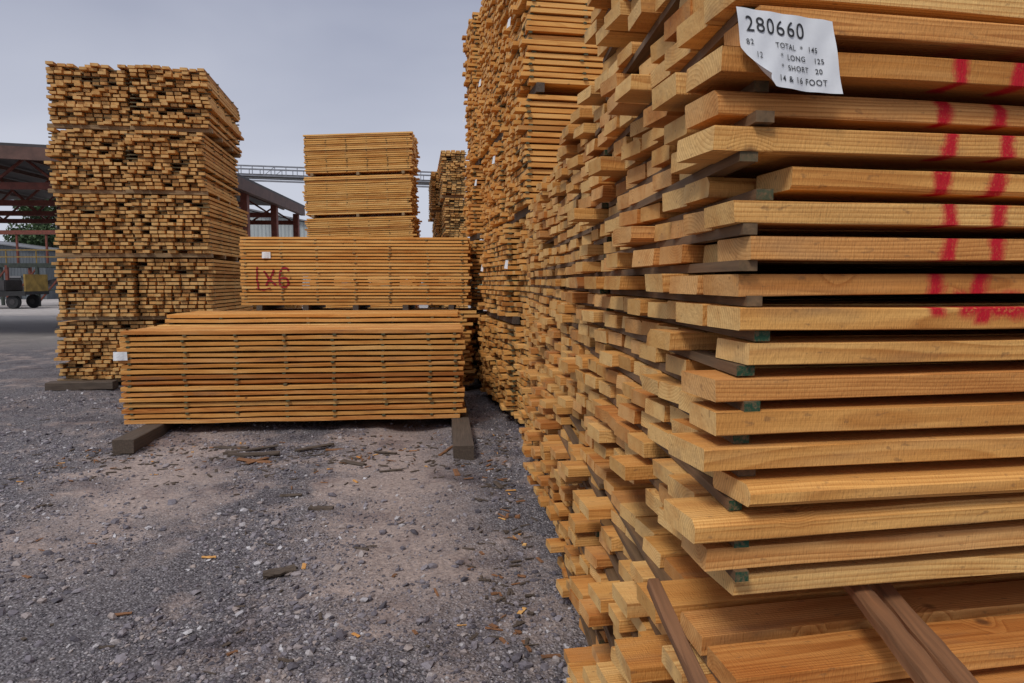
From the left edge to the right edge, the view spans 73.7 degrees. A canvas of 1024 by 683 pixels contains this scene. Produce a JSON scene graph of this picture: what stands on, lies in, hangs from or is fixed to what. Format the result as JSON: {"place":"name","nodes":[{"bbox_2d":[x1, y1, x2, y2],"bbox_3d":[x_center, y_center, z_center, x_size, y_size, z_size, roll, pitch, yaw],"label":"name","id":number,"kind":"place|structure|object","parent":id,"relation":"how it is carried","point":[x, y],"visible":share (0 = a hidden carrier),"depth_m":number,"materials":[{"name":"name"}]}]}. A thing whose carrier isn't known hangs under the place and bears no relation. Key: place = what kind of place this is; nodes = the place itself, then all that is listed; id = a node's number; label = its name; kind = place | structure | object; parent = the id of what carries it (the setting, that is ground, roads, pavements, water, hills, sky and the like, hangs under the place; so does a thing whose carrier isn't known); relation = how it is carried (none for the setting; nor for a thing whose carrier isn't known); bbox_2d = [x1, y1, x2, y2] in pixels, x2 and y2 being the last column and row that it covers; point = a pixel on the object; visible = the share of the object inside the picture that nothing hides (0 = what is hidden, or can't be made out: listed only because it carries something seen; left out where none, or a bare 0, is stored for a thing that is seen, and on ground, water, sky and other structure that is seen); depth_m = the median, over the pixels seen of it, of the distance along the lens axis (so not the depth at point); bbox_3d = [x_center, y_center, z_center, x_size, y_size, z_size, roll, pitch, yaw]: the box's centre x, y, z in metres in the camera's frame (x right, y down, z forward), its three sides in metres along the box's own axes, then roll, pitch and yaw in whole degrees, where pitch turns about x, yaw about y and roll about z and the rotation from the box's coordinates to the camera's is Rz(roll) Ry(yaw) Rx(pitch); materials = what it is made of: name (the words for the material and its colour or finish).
{"place":"outdoors","nodes":[
{"label":"outdoors","id":0,"kind":"place"},
{"bbox_2d":[0,0,481,282],"label":"sky","id":1,"kind":"structure","parent":0,"point":[291,70],"materials":[{"name":"grey"}]},
{"bbox_2d":[253,276,302,309],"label":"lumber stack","id":2,"kind":"object","parent":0,"point":[286,306],"visible":0.04,"depth_m":30.36,"materials":[{"name":"brown wood"}]},
{"bbox_2d":[0,284,587,682],"bbox_3d":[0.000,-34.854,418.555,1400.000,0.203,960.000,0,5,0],"label":"ground","id":3,"kind":"structure","parent":0,"point":[29,338],"depth_m":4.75,"materials":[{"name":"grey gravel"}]},
{"bbox_2d":[0,274,48,308],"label":"flatbed trailer","id":4,"kind":"object","parent":3,"relation":"on","point":[35,285],"visible":1,"depth_m":45.94,"materials":[{"name":"black metal"}]},
{"bbox_2d":[3,199,55,243],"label":"broadleaf tree","id":5,"kind":"object","parent":3,"relation":"on","point":[20,239],"visible":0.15,"depth_m":92.48,"materials":[{"name":"green plant"}]},
{"bbox_2d":[0,245,75,298],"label":"walls","id":6,"kind":"structure","parent":3,"relation":"on","point":[49,272],"depth_m":70.03,"materials":[{"name":"grey metal"}]},
{"bbox_2d":[0,241,58,248],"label":"roof panel","id":7,"kind":"structure","parent":6,"relation":"on","point":[22,245],"depth_m":75.04,"materials":[{"name":"grey metal"}]},
{"bbox_2d":[0,230,77,306],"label":"sorting conveyor","id":8,"kind":"object","parent":3,"relation":"on","point":[36,265],"visible":0.38,"depth_m":49.97,"materials":[{"name":"metal"}]},
{"bbox_2d":[18,198,60,247],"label":"broadleaf tree","id":9,"kind":"object","parent":3,"relation":"on","point":[37,240],"visible":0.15,"depth_m":85.68,"materials":[{"name":"green plant"}]},
{"bbox_2d":[44,61,252,381],"bbox_3d":[-6.737,-2.084,13.025,2.825,5.351,3.212,-1,5,-8],"label":"lumber stack","id":10,"kind":"object","parent":3,"relation":"on","point":[151,222],"visible":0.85,"depth_m":11.66,"materials":[{"name":"brown wood"}]},
{"bbox_2d":[0,142,304,310],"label":"open shed","id":11,"kind":"structure","parent":3,"relation":"on","point":[25,172],"depth_m":25.29,"materials":[{"name":"red metal"}]},
{"bbox_2d":[6,241,516,285],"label":"distant treeline","id":12,"kind":"object","parent":3,"relation":"on","point":[400,279],"depth_m":129.55,"materials":[{"name":"green plant"}]},
{"bbox_2d":[250,211,310,285],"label":"walls","id":13,"kind":"structure","parent":3,"relation":"on","point":[265,230],"depth_m":54.88,"materials":[{"name":"metal"}]},
{"bbox_2d":[239,208,307,221],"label":"roof panel","id":14,"kind":"structure","parent":13,"relation":"on","point":[288,217],"depth_m":54.56,"materials":[{"name":"grey metal"}]},
{"bbox_2d":[2,402,560,673],"bbox_3d":[-3.565,1.210,6.651,7.605,0.112,7.026,0,5,0],"label":"wood debris","id":15,"kind":"object","parent":3,"relation":"on","point":[273,572],"visible":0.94,"depth_m":6.14,"materials":[{"name":"brown wood"}]},
{"bbox_2d":[112,323,473,459],"bbox_3d":[-2.517,0.471,8.182,4.272,1.238,2.679,0,5,0],"label":"lumber stack","id":16,"kind":"object","parent":3,"relation":"on","point":[175,376],"visible":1,"depth_m":8.09,"materials":[{"name":"brown wood"}]},
{"bbox_2d":[163,310,462,324],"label":"lumber stack","id":17,"kind":"object","parent":16,"relation":"on","point":[315,317],"visible":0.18,"depth_m":9.36,"materials":[{"name":"brown wood"}]},
{"bbox_2d":[236,165,430,187],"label":"overhead conveyor","id":18,"kind":"object","parent":3,"relation":"on","point":[274,177],"visible":0.23,"depth_m":44.25,"materials":[{"name":"metal"}]},
{"bbox_2d":[239,237,479,384],"bbox_3d":[-2.489,-0.472,11.559,3.877,2.487,1.291,0,5,-3],"label":"lumber stack","id":19,"kind":"object","parent":3,"relation":"on","point":[291,261],"visible":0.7,"depth_m":10.92,"materials":[{"name":"brown wood"}]},
{"bbox_2d":[302,131,421,307],"bbox_3d":[-4.940,-3.431,22.835,3.809,6.658,1.396,-1,5,0],"label":"lumber stack","id":20,"kind":"object","parent":3,"relation":"on","point":[360,184],"visible":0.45,"depth_m":22.12,"materials":[{"name":"brown wood"}]},
{"bbox_2d":[428,171,442,307],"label":"lumber stack","id":21,"kind":"object","parent":3,"relation":"on","point":[434,211],"visible":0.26,"depth_m":23.79,"materials":[{"name":"brown wood"}]},
{"bbox_2d":[437,150,467,307],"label":"lumber stack","id":22,"kind":"object","parent":3,"relation":"on","point":[451,169],"visible":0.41,"depth_m":21.33,"materials":[{"name":"brown wood"}]},
{"bbox_2d":[461,12,486,383],"bbox_3d":[1.366,-2.479,12.676,4.555,6.332,1.198,-1,5,-10],"label":"lumber stack","id":23,"kind":"object","parent":3,"relation":"on","point":[472,213],"visible":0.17,"depth_m":11.87,"materials":[{"name":"brown wood"}]},
{"bbox_2d":[473,0,518,384],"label":"lumber stack","id":24,"kind":"object","parent":3,"relation":"on","point":[479,102],"visible":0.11,"depth_m":11.15,"materials":[{"name":"brown wood"}]},
{"bbox_2d":[477,0,522,406],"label":"lumber stack","id":25,"kind":"object","parent":3,"relation":"on","point":[497,176],"visible":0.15,"depth_m":9.90,"materials":[{"name":"brown wood"}]},
{"bbox_2d":[490,0,525,422],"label":"lumber stack","id":26,"kind":"object","parent":3,"relation":"on","point":[504,240],"visible":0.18,"depth_m":8.85,"materials":[{"name":"brown wood"}]},
{"bbox_2d":[517,191,547,484],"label":"lumber stack","id":27,"kind":"object","parent":3,"relation":"on","point":[535,363],"visible":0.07,"depth_m":6.08,"materials":[{"name":"brown wood"}]},
{"bbox_2d":[500,0,603,426],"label":"lumber stack","id":28,"kind":"object","parent":3,"relation":"on","point":[555,69],"visible":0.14,"depth_m":7.35,"materials":[{"name":"brown wood"}]},
{"bbox_2d":[524,165,644,536],"bbox_3d":[2.355,0.077,5.230,4.652,2.537,1.307,-1,5,-10],"label":"lumber stack","id":29,"kind":"object","parent":3,"relation":"on","point":[548,336],"visible":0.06,"depth_m":4.67,"materials":[{"name":"brown wood"}]},
{"bbox_2d":[540,107,782,645],"bbox_3d":[2.409,0.188,3.967,4.617,2.536,1.311,-1,5,-10],"label":"lumber stack","id":30,"kind":"object","parent":3,"relation":"on","point":[572,447],"visible":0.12,"depth_m":3.47,"materials":[{"name":"brown wood"}]},
{"bbox_2d":[564,7,838,664],"bbox_3d":[2.435,-0.184,3.131,4.517,3.420,0.389,-1,5,-10],"label":"lumber stack","id":31,"kind":"object","parent":3,"relation":"on","point":[583,530],"visible":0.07,"depth_m":2.74,"materials":[{"name":"brown wood"}]},
{"bbox_2d":[566,0,1023,682],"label":"lumber stack","id":32,"kind":"object","parent":3,"relation":"on","point":[820,480],"visible":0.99,"depth_m":1.35,"materials":[{"name":"brown wood"}]},
{"bbox_2d":[736,7,842,93],"bbox_3d":[0.481,-0.499,1.167,0.201,0.137,0.031,-1,5,-12],"label":"shipping tag","id":33,"kind":"object","parent":32,"relation":"attached to","point":[796,52],"visible":1,"depth_m":1.18,"materials":[{"name":"paper"}]}
]}

